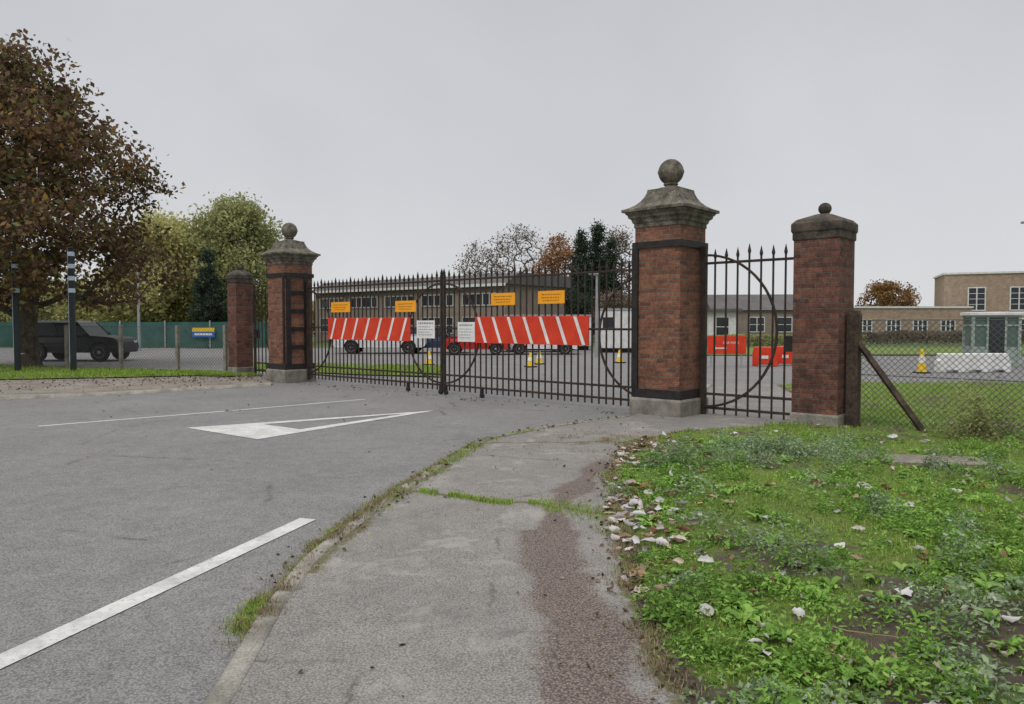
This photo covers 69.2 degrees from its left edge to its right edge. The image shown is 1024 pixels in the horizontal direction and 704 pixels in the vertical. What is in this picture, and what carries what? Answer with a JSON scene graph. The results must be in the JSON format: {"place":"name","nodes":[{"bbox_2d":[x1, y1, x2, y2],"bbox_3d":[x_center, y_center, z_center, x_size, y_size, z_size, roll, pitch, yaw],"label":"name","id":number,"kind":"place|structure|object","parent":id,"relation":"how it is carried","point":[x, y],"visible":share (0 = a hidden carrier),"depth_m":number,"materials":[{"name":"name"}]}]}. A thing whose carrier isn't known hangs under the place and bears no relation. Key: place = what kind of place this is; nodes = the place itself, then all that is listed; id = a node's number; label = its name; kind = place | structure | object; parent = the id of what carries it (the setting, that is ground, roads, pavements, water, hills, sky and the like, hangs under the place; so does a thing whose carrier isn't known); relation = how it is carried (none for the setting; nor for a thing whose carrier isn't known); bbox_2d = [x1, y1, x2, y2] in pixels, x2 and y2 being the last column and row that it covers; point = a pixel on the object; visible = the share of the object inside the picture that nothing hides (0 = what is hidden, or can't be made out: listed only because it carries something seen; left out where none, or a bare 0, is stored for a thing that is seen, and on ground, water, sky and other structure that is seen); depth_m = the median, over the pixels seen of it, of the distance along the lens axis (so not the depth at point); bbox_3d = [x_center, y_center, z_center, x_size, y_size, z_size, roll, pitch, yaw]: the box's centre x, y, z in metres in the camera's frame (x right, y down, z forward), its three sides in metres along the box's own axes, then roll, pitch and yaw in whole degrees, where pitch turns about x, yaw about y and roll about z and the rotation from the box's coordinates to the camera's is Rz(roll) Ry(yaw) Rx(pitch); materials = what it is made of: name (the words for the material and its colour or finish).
{"place":"outdoors","nodes":[
{"label":"outdoors","id":0,"kind":"place"},
{"bbox_2d":[0,364,261,379],"bbox_3d":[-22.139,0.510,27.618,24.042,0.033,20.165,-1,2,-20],"label":"verge","id":1,"kind":"structure","parent":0,"point":[46,369],"depth_m":23.04,"materials":[{"name":"plant"}]},
{"bbox_2d":[11,247,20,370],"bbox_3d":[-16.407,-1.394,24.562,0.186,4.100,0.172,-1,2,-17],"label":"marker post","id":2,"kind":"object","parent":1,"relation":"on","point":[16,329],"visible":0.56,"depth_m":24.52,"materials":[{"name":"paint"}]},
{"bbox_2d":[67,247,76,370],"bbox_3d":[-14.557,-1.394,24.562,0.186,4.100,0.172,-1,2,-17],"label":"marker post","id":3,"kind":"object","parent":1,"relation":"on","point":[71,306],"visible":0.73,"depth_m":24.50,"materials":[{"name":"paint"}]},
{"bbox_2d":[0,28,203,366],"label":"autumn tree","id":4,"kind":"object","parent":1,"relation":"on","point":[57,132],"visible":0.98,"depth_m":26.43,"materials":[{"name":"brown plant"}]},
{"bbox_2d":[0,325,227,370],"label":"chain link fence","id":5,"kind":"object","parent":1,"relation":"on","point":[176,349],"visible":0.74,"depth_m":25.21,"materials":[{"name":"metal"}]},
{"bbox_2d":[0,376,270,395],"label":"path","id":6,"kind":"structure","parent":0,"point":[40,387],"depth_m":19.50,"materials":[{"name":"grey concrete"}]},
{"bbox_2d":[253,362,439,376],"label":"verge","id":7,"kind":"structure","parent":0,"point":[364,367],"depth_m":25.50,"materials":[{"name":"plant"}]},
{"bbox_2d":[312,273,570,344],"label":"long brick building","id":8,"kind":"structure","parent":0,"point":[529,294],"depth_m":60.07,"materials":[{"name":"brick"}]},
{"bbox_2d":[351,296,377,307],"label":"window","id":9,"kind":"structure","parent":8,"relation":"in","point":[376,297],"depth_m":65.44,"materials":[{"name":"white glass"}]},
{"bbox_2d":[384,295,412,307],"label":"window","id":10,"kind":"structure","parent":8,"relation":"in","point":[406,296],"depth_m":63.02,"materials":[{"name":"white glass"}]},
{"bbox_2d":[421,294,452,306],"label":"window","id":11,"kind":"structure","parent":8,"relation":"in","point":[434,295],"depth_m":60.04,"materials":[{"name":"white glass"}]},
{"bbox_2d":[423,317,453,333],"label":"window","id":12,"kind":"structure","parent":8,"relation":"in","point":[424,318],"depth_m":59.26,"materials":[{"name":"white glass"}]},
{"bbox_2d":[462,292,495,305],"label":"window","id":13,"kind":"structure","parent":8,"relation":"in","point":[472,294],"depth_m":57.10,"materials":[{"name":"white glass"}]},
{"bbox_2d":[229,385,791,703],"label":"pavement","id":14,"kind":"structure","parent":0,"point":[436,583],"depth_m":4.25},
{"bbox_2d":[215,414,639,644],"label":"kerb grass","id":15,"kind":"structure","parent":14,"relation":"on","point":[454,494],"depth_m":6.36,"materials":[{"name":"green plant"}]},
{"bbox_2d":[0,348,1023,703],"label":"road","id":16,"kind":"structure","parent":0,"point":[128,506],"depth_m":7.71,"materials":[{"name":"grey asphalt"}]},
{"bbox_2d":[37,320,138,361],"bbox_3d":[-19.250,-0.507,33.005,4.440,1.780,2.160,0,2,0],"label":"parked car","id":17,"kind":"object","parent":16,"relation":"on","point":[51,323],"visible":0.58,"depth_m":32.17,"materials":[{"name":"black paint"}]},
{"bbox_2d":[42,411,223,425],"bbox_3d":[-6.500,1.150,12.934,3.000,0.001,0.090,-2,3,-43],"label":"lane line marking","id":18,"kind":"object","parent":16,"relation":"on","point":[130,418],"visible":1,"depth_m":12.87,"materials":[{"name":"paint"}]},
{"bbox_2d":[0,382,271,399],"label":"kerb","id":19,"kind":"structure","parent":16,"relation":"on","point":[122,392],"depth_m":17.23,"materials":[{"name":"concrete"}]},
{"bbox_2d":[137,246,149,350],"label":"street lamp","id":20,"kind":"object","parent":16,"relation":"on","point":[138,318],"visible":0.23,"depth_m":44.91,"materials":[{"name":"metal"}]},
{"bbox_2d":[0,518,315,668],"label":"edge line marking","id":21,"kind":"object","parent":16,"relation":"on","point":[26,649],"visible":1,"depth_m":4.42,"materials":[{"name":"paint"}]},
{"bbox_2d":[225,265,253,376],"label":"side pillar","id":22,"kind":"structure","parent":16,"relation":"on","point":[239,281],"depth_m":22.80,"materials":[{"name":"brick"}]},
{"bbox_2d":[259,223,320,382],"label":"gate pillar","id":23,"kind":"structure","parent":16,"relation":"on","point":[289,260],"depth_m":20.73,"materials":[{"name":"brick"}]},
{"bbox_2d":[253,284,268,373],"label":"pedestrian gate","id":24,"kind":"structure","parent":23,"relation":"attached to","point":[256,333],"depth_m":22.74,"materials":[{"name":"metal"}]},
{"bbox_2d":[306,269,442,393],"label":"entrance gate","id":25,"kind":"structure","parent":23,"relation":"attached to","point":[310,365],"depth_m":18.90,"materials":[{"name":"metal"}]},
{"bbox_2d":[331,302,349,311],"bbox_3d":[-4.570,-1.195,19.785,0.848,0.270,0.016,2,3,42],"label":"warning sign","id":26,"kind":"object","parent":25,"relation":"attached to","point":[340,306],"visible":1,"depth_m":19.78,"materials":[{"name":"orange plastic"}]},
{"bbox_2d":[328,317,410,340],"bbox_3d":[-3.705,-0.591,19.037,3.404,0.580,0.069,2,3,42],"label":"barrier board","id":27,"kind":"object","parent":25,"relation":"attached to","point":[388,329],"visible":1,"depth_m":18.89,"materials":[{"name":"red paint"}]},
{"bbox_2d":[395,300,415,311],"bbox_3d":[-2.585,-1.107,18.009,0.766,0.270,0.016,2,3,42],"label":"warning sign","id":28,"kind":"object","parent":25,"relation":"attached to","point":[405,306],"visible":1,"depth_m":18.00,"materials":[{"name":"orange plastic"}]},
{"bbox_2d":[417,320,434,337],"bbox_3d":[-2.040,-0.534,17.543,0.635,0.420,0.015,2,3,42],"label":"notice board","id":29,"kind":"object","parent":25,"relation":"attached to","point":[425,329],"visible":1,"depth_m":17.52,"materials":[{"name":"white paint"}]},
{"bbox_2d":[189,410,434,438],"bbox_3d":[-2.814,1.179,12.128,4.364,0.001,1.801,-1,3,-32],"label":"give way triangle marking","id":30,"kind":"object","parent":16,"relation":"on","point":[261,430],"visible":1,"depth_m":11.63,"materials":[{"name":"paint"}]},
{"bbox_2d":[333,334,426,353],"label":"parked car","id":31,"kind":"object","parent":16,"relation":"on","point":[393,343],"visible":0.3,"depth_m":40.16,"materials":[{"name":"white paint"}]},
{"bbox_2d":[0,375,766,703],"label":"leaf debris","id":32,"kind":"object","parent":16,"relation":"on","point":[316,565],"visible":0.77,"depth_m":6.08,"materials":[{"name":"brown plant"}]},
{"bbox_2d":[401,326,462,352],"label":"parked car","id":33,"kind":"object","parent":16,"relation":"on","point":[429,342],"visible":0.07,"depth_m":41.18,"materials":[{"name":"blue paint"}]},
{"bbox_2d":[203,384,710,703],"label":"kerb","id":34,"kind":"structure","parent":16,"relation":"on","point":[230,680],"depth_m":3.82,"materials":[{"name":"concrete"}]},
{"bbox_2d":[446,336,507,354],"bbox_3d":[-1.900,-0.607,39.506,3.640,1.480,2.060,0,2,0],"label":"parked car","id":35,"kind":"object","parent":16,"relation":"on","point":[472,346],"visible":0.27,"depth_m":38.66,"materials":[{"name":"red paint"}]},
{"bbox_2d":[205,426,754,695],"bbox_3d":[0.724,1.288,7.766,4.318,0.130,9.707,1,2,23],"label":"dry grass fringe","id":36,"kind":"object","parent":16,"relation":"on","point":[282,584],"visible":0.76,"depth_m":4.64,"materials":[{"name":"plant"}]},
{"bbox_2d":[510,344,576,354],"bbox_3d":[1.600,-0.626,40.005,3.940,1.480,2.060,0,2,0],"label":"parked car","id":37,"kind":"object","parent":16,"relation":"on","point":[529,346],"visible":0.24,"depth_m":39.14,"materials":[{"name":"white paint"}]},
{"bbox_2d":[588,273,598,357],"bbox_3d":[3.975,-1.792,35.958,0.550,4.120,0.240,0,2,0],"label":"street lamp","id":38,"kind":"object","parent":16,"relation":"on","point":[596,321],"visible":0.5,"depth_m":35.91,"materials":[{"name":"metal"}]},
{"bbox_2d":[600,308,631,352],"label":"portable cabin","id":39,"kind":"object","parent":16,"relation":"on","point":[617,332],"visible":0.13,"depth_m":41.84,"materials":[{"name":"metal"}]},
{"bbox_2d":[621,159,719,417],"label":"gate pillar","id":40,"kind":"structure","parent":16,"relation":"on","point":[671,219],"depth_m":12.65,"materials":[{"name":"brick"}]},
{"bbox_2d":[442,257,631,405],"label":"entrance gate","id":41,"kind":"structure","parent":40,"relation":"attached to","point":[532,380],"depth_m":15.25,"materials":[{"name":"metal"}]},
{"bbox_2d":[458,322,474,341],"bbox_3d":[-1.025,-0.449,16.637,0.543,0.440,0.015,2,3,42],"label":"notice board","id":42,"kind":"object","parent":41,"relation":"attached to","point":[466,331],"visible":1,"depth_m":16.62,"materials":[{"name":"white paint"}]},
{"bbox_2d":[491,293,514,304],"bbox_3d":[-0.196,-1.130,15.867,0.694,0.260,0.016,2,3,42],"label":"warning sign","id":43,"kind":"object","parent":41,"relation":"attached to","point":[502,298],"visible":1,"depth_m":15.86,"materials":[{"name":"orange plastic"}]},
{"bbox_2d":[475,316,588,345],"bbox_3d":[0.349,-0.452,15.411,3.086,0.580,0.066,2,3,42],"label":"barrier board","id":44,"kind":"object","parent":41,"relation":"attached to","point":[556,330],"visible":1,"depth_m":15.28,"materials":[{"name":"red paint"}]},
{"bbox_2d":[538,290,564,303],"bbox_3d":[0.790,-1.106,14.986,0.686,0.260,0.016,2,3,42],"label":"warning sign","id":45,"kind":"object","parent":41,"relation":"attached to","point":[551,297],"visible":1,"depth_m":14.97,"materials":[{"name":"orange plastic"}]},
{"bbox_2d":[700,243,793,419],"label":"pedestrian gate","id":46,"kind":"structure","parent":40,"relation":"attached to","point":[705,263],"depth_m":12.39,"materials":[{"name":"metal"}]},
{"bbox_2d":[707,336,745,366],"bbox_3d":[8.101,-0.016,28.041,1.440,1.180,0.099,0,2,3],"label":"direction sign","id":47,"kind":"object","parent":16,"relation":"on","point":[731,345],"visible":0.69,"depth_m":27.99,"materials":[{"name":"red paint"}]},
{"bbox_2d":[752,347,777,366],"bbox_3d":[9.749,0.176,28.623,0.920,0.750,0.310,1,2,17],"label":"road barrier","id":48,"kind":"object","parent":16,"relation":"on","point":[765,355],"visible":0.72,"depth_m":28.49,"materials":[{"name":"red paint"}]},
{"bbox_2d":[777,346,791,363],"bbox_3d":[10.749,0.153,29.223,0.920,0.750,0.310,1,2,17],"label":"road barrier","id":49,"kind":"object","parent":16,"relation":"on","point":[780,355],"visible":0.23,"depth_m":29.11,"materials":[{"name":"red paint"}]},
{"bbox_2d":[790,203,857,427],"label":"side pillar","id":50,"kind":"structure","parent":16,"relation":"on","point":[824,240],"depth_m":10.98,"materials":[{"name":"brick"}]},
{"bbox_2d":[912,349,930,373],"bbox_3d":[13.600,0.303,24.630,0.400,0.796,0.400,-1,2,-17],"label":"traffic cone","id":51,"kind":"object","parent":16,"relation":"on","point":[922,367],"visible":0.71,"depth_m":24.55,"materials":[{"name":"yellow plastic"}]},
{"bbox_2d":[934,353,964,372],"bbox_3d":[14.750,0.369,25.033,0.820,0.640,0.400,0,2,3],"label":"water barrier","id":52,"kind":"object","parent":16,"relation":"on","point":[949,362],"visible":0.73,"depth_m":24.84,"materials":[{"name":"white paint"}]},
{"bbox_2d":[960,353,987,372],"bbox_3d":[15.590,0.365,25.133,0.820,0.640,0.400,0,2,3],"label":"water barrier","id":53,"kind":"object","parent":16,"relation":"on","point":[978,363],"visible":0.59,"depth_m":24.93,"materials":[{"name":"white paint"}]},
{"bbox_2d":[960,312,1023,366],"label":"gate kiosk","id":54,"kind":"object","parent":16,"relation":"on","point":[991,315],"visible":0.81,"depth_m":28.28,"materials":[{"name":"white metal"}]},
{"bbox_2d":[965,317,1017,346],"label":"window","id":55,"kind":"structure","parent":54,"relation":"in","point":[982,322],"depth_m":28.45,"materials":[{"name":"teal glass"}]},
{"bbox_2d":[988,318,1004,352],"bbox_3d":[18.455,-0.376,28.278,0.520,1.840,0.024,1,2,20],"label":"door","id":56,"kind":"structure","parent":54,"relation":"in","point":[997,322],"depth_m":28.26,"materials":[{"name":"black glass"}]},
{"bbox_2d":[985,353,1010,371],"bbox_3d":[16.430,0.362,25.233,0.820,0.640,0.400,0,2,3],"label":"water barrier","id":57,"kind":"object","parent":16,"relation":"on","point":[1001,364],"visible":0.51,"depth_m":25.03,"materials":[{"name":"white paint"}]},
{"bbox_2d":[0,332,1023,347],"bbox_3d":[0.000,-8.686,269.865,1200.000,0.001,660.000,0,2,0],"label":"ground","id":58,"kind":"structure","parent":0,"point":[935,344],"depth_m":56.68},
{"bbox_2d":[0,277,82,321],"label":"garden bush","id":59,"kind":"object","parent":58,"relation":"on","point":[48,315],"visible":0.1,"depth_m":56.21,"materials":[{"name":"green plant"}]},
{"bbox_2d":[41,267,133,321],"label":"garden bush","id":60,"kind":"object","parent":58,"relation":"on","point":[96,315],"visible":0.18,"depth_m":54.58,"materials":[{"name":"green plant"}]},
{"bbox_2d":[0,321,268,347],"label":"fence screen","id":61,"kind":"object","parent":58,"relation":"on","point":[164,323],"visible":0.24,"depth_m":50.47,"materials":[{"name":"green fabric"}]},
{"bbox_2d":[192,328,214,336],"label":"site sign","id":62,"kind":"object","parent":61,"relation":"attached to","point":[210,330],"visible":0.79,"depth_m":50.26,"materials":[{"name":"yellow plastic"}]},
{"bbox_2d":[98,202,225,321],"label":"yellowing tree","id":63,"kind":"object","parent":58,"relation":"on","point":[158,311],"visible":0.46,"depth_m":54.54,"materials":[{"name":"green plant"}]},
{"bbox_2d":[184,247,227,347],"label":"conifer tree","id":64,"kind":"object","parent":58,"relation":"on","point":[207,276],"visible":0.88,"depth_m":51.53,"materials":[{"name":"green plant"}]},
{"bbox_2d":[164,189,296,321],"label":"broadleaf tree","id":65,"kind":"object","parent":58,"relation":"on","point":[234,237],"visible":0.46,"depth_m":55.72,"materials":[{"name":"green plant"}]},
{"bbox_2d":[448,240,511,274],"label":"bare tree","id":66,"kind":"object","parent":58,"relation":"on","point":[475,245],"visible":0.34,"depth_m":88.70,"materials":[{"name":"grey plant"}]},
{"bbox_2d":[463,223,549,274],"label":"bare tree","id":67,"kind":"object","parent":58,"relation":"on","point":[515,238],"visible":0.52,"depth_m":86.97,"materials":[{"name":"grey plant"}]},
{"bbox_2d":[530,231,577,280],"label":"autumn tree","id":68,"kind":"object","parent":58,"relation":"on","point":[559,256],"visible":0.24,"depth_m":82.72,"materials":[{"name":"brown plant"}]},
{"bbox_2d":[566,285,594,324],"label":"garden bush","id":69,"kind":"object","parent":58,"relation":"on","point":[574,302],"visible":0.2,"depth_m":66.65,"materials":[{"name":"green plant"}]},
{"bbox_2d":[565,227,597,334],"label":"evergreen tree","id":70,"kind":"object","parent":58,"relation":"on","point":[581,259],"visible":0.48,"depth_m":77.17,"materials":[{"name":"green plant"}]},
{"bbox_2d":[585,218,615,313],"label":"evergreen tree","id":71,"kind":"object","parent":58,"relation":"on","point":[597,240],"visible":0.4,"depth_m":79.10,"materials":[{"name":"green plant"}]},
{"bbox_2d":[586,287,631,337],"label":"garden bush","id":72,"kind":"object","parent":58,"relation":"on","point":[617,301],"visible":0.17,"depth_m":65.76,"materials":[{"name":"grey plant"}]},
{"bbox_2d":[600,235,626,298],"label":"evergreen tree","id":73,"kind":"object","parent":58,"relation":"on","point":[611,244],"visible":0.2,"depth_m":81.30,"materials":[{"name":"green plant"}]},
{"bbox_2d":[601,225,633,300],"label":"bare tree","id":74,"kind":"object","parent":58,"relation":"on","point":[624,245],"visible":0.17,"depth_m":82.97,"materials":[{"name":"grey plant"}]},
{"bbox_2d":[707,333,866,346],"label":"hedge","id":75,"kind":"object","parent":58,"relation":"on","point":[754,338],"visible":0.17,"depth_m":50.28,"materials":[{"name":"green plant"}]},
{"bbox_2d":[855,279,920,305],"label":"autumn tree","id":76,"kind":"object","parent":58,"relation":"on","point":[884,294],"visible":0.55,"depth_m":96.31,"materials":[{"name":"brown plant"}]},
{"bbox_2d":[862,330,1023,344],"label":"hedge","id":77,"kind":"object","parent":58,"relation":"on","point":[915,337],"visible":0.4,"depth_m":57.75,"materials":[{"name":"brown plant"}]},
{"bbox_2d":[0,0,1023,305],"label":"sky","id":78,"kind":"structure","parent":0,"point":[395,137],"materials":[{"name":"grey"}]},
{"bbox_2d":[504,315,590,349],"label":"portable cabin","id":79,"kind":"object","parent":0,"point":[582,347],"visible":0.1,"depth_m":45.78,"materials":[{"name":"metal"}]},
{"bbox_2d":[707,294,792,340],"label":"brick house","id":80,"kind":"structure","parent":0,"point":[755,312],"depth_m":69.83,"materials":[{"name":"brick"}]},
{"bbox_2d":[707,309,742,335],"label":"white entrance block","id":81,"kind":"structure","parent":80,"relation":"attached to","point":[720,321],"depth_m":55.70,"materials":[{"name":"paint"}]},
{"bbox_2d":[716,317,729,335],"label":"window","id":82,"kind":"structure","parent":81,"relation":"in","point":[720,321],"depth_m":55.71,"materials":[{"name":"white glass"}]},
{"bbox_2d":[750,317,764,331],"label":"window","id":83,"kind":"structure","parent":80,"relation":"in","point":[754,321],"depth_m":69.68,"materials":[{"name":"white glass"}]},
{"bbox_2d":[777,317,792,331],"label":"window","id":84,"kind":"structure","parent":80,"relation":"in","point":[780,319],"depth_m":69.42,"materials":[{"name":"white glass"}]},
{"bbox_2d":[614,378,1023,703],"bbox_3d":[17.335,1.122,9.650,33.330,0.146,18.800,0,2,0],"label":"grass verge","id":85,"kind":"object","parent":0,"point":[876,640],"depth_m":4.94,"materials":[{"name":"plant"}]},
{"bbox_2d":[601,420,1023,703],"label":"fallen leaves","id":86,"kind":"object","parent":85,"relation":"on","point":[624,518],"visible":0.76,"depth_m":5.53,"materials":[{"name":"beige plant"}]},
{"bbox_2d":[605,425,1023,703],"bbox_3d":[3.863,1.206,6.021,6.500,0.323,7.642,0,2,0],"label":"weed clumps","id":87,"kind":"object","parent":85,"relation":"on","point":[801,651],"visible":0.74,"depth_m":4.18,"materials":[{"name":"green plant"}]},
{"bbox_2d":[615,414,1023,703],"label":"ground weeds","id":88,"kind":"object","parent":85,"relation":"on","point":[749,667],"visible":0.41,"depth_m":5.29,"materials":[{"name":"green plant"}]},
{"bbox_2d":[627,436,1023,703],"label":"leafy rosettes","id":89,"kind":"object","parent":85,"relation":"on","point":[746,607],"visible":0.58,"depth_m":4.00,"materials":[{"name":"green plant"}]},
{"bbox_2d":[827,616,908,638],"bbox_3d":[1.702,1.352,3.610,0.394,0.028,0.170,2,3,44],"label":"fallen twig","id":90,"kind":"object","parent":85,"relation":"on","point":[864,632],"visible":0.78,"depth_m":3.56,"materials":[{"name":"brown wood"}]},
{"bbox_2d":[855,453,994,467],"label":"concrete slab","id":91,"kind":"structure","parent":85,"relation":"on","point":[915,460],"depth_m":8.00,"materials":[{"name":"grey concrete"}]},
{"bbox_2d":[845,310,1023,440],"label":"chain link fence","id":92,"kind":"object","parent":85,"relation":"on","point":[856,348],"visible":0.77,"depth_m":10.48,"materials":[{"name":"metal"}]},
{"bbox_2d":[918,376,1023,440],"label":"bush","id":93,"kind":"object","parent":85,"relation":"on","point":[971,429],"visible":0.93,"depth_m":9.76,"materials":[{"name":"green plant"}]},
{"bbox_2d":[707,348,1023,354],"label":"lawn","id":94,"kind":"structure","parent":0,"point":[911,352],"depth_m":42.53,"materials":[{"name":"plant"}]},
{"bbox_2d":[854,306,973,339],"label":"office wing","id":95,"kind":"structure","parent":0,"point":[883,314],"depth_m":74.91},
{"bbox_2d":[862,319,872,332],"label":"window","id":96,"kind":"structure","parent":95,"relation":"in","point":[867,322],"depth_m":74.92,"materials":[{"name":"white glass"}]},
{"bbox_2d":[886,319,900,336],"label":"window","id":97,"kind":"structure","parent":95,"relation":"in","point":[892,322],"depth_m":74.92,"materials":[{"name":"white glass"}]},
{"bbox_2d":[912,320,927,335],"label":"window","id":98,"kind":"structure","parent":95,"relation":"in","point":[918,322],"depth_m":74.92,"materials":[{"name":"white glass"}]},
{"bbox_2d":[940,320,955,336],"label":"window","id":99,"kind":"structure","parent":95,"relation":"in","point":[946,322],"depth_m":74.92,"materials":[{"name":"white glass"}]},
{"bbox_2d":[933,271,1023,338],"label":"office building","id":100,"kind":"structure","parent":0,"point":[1000,291],"depth_m":78.59,"materials":[{"name":"brown brick"}]},
{"bbox_2d":[967,287,985,310],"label":"window","id":101,"kind":"structure","parent":100,"relation":"in","point":[976,295],"depth_m":78.82,"materials":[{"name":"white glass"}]},
{"bbox_2d":[1009,286,1023,310],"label":"window","id":102,"kind":"structure","parent":100,"relation":"in","point":[1016,303],"depth_m":77.45,"materials":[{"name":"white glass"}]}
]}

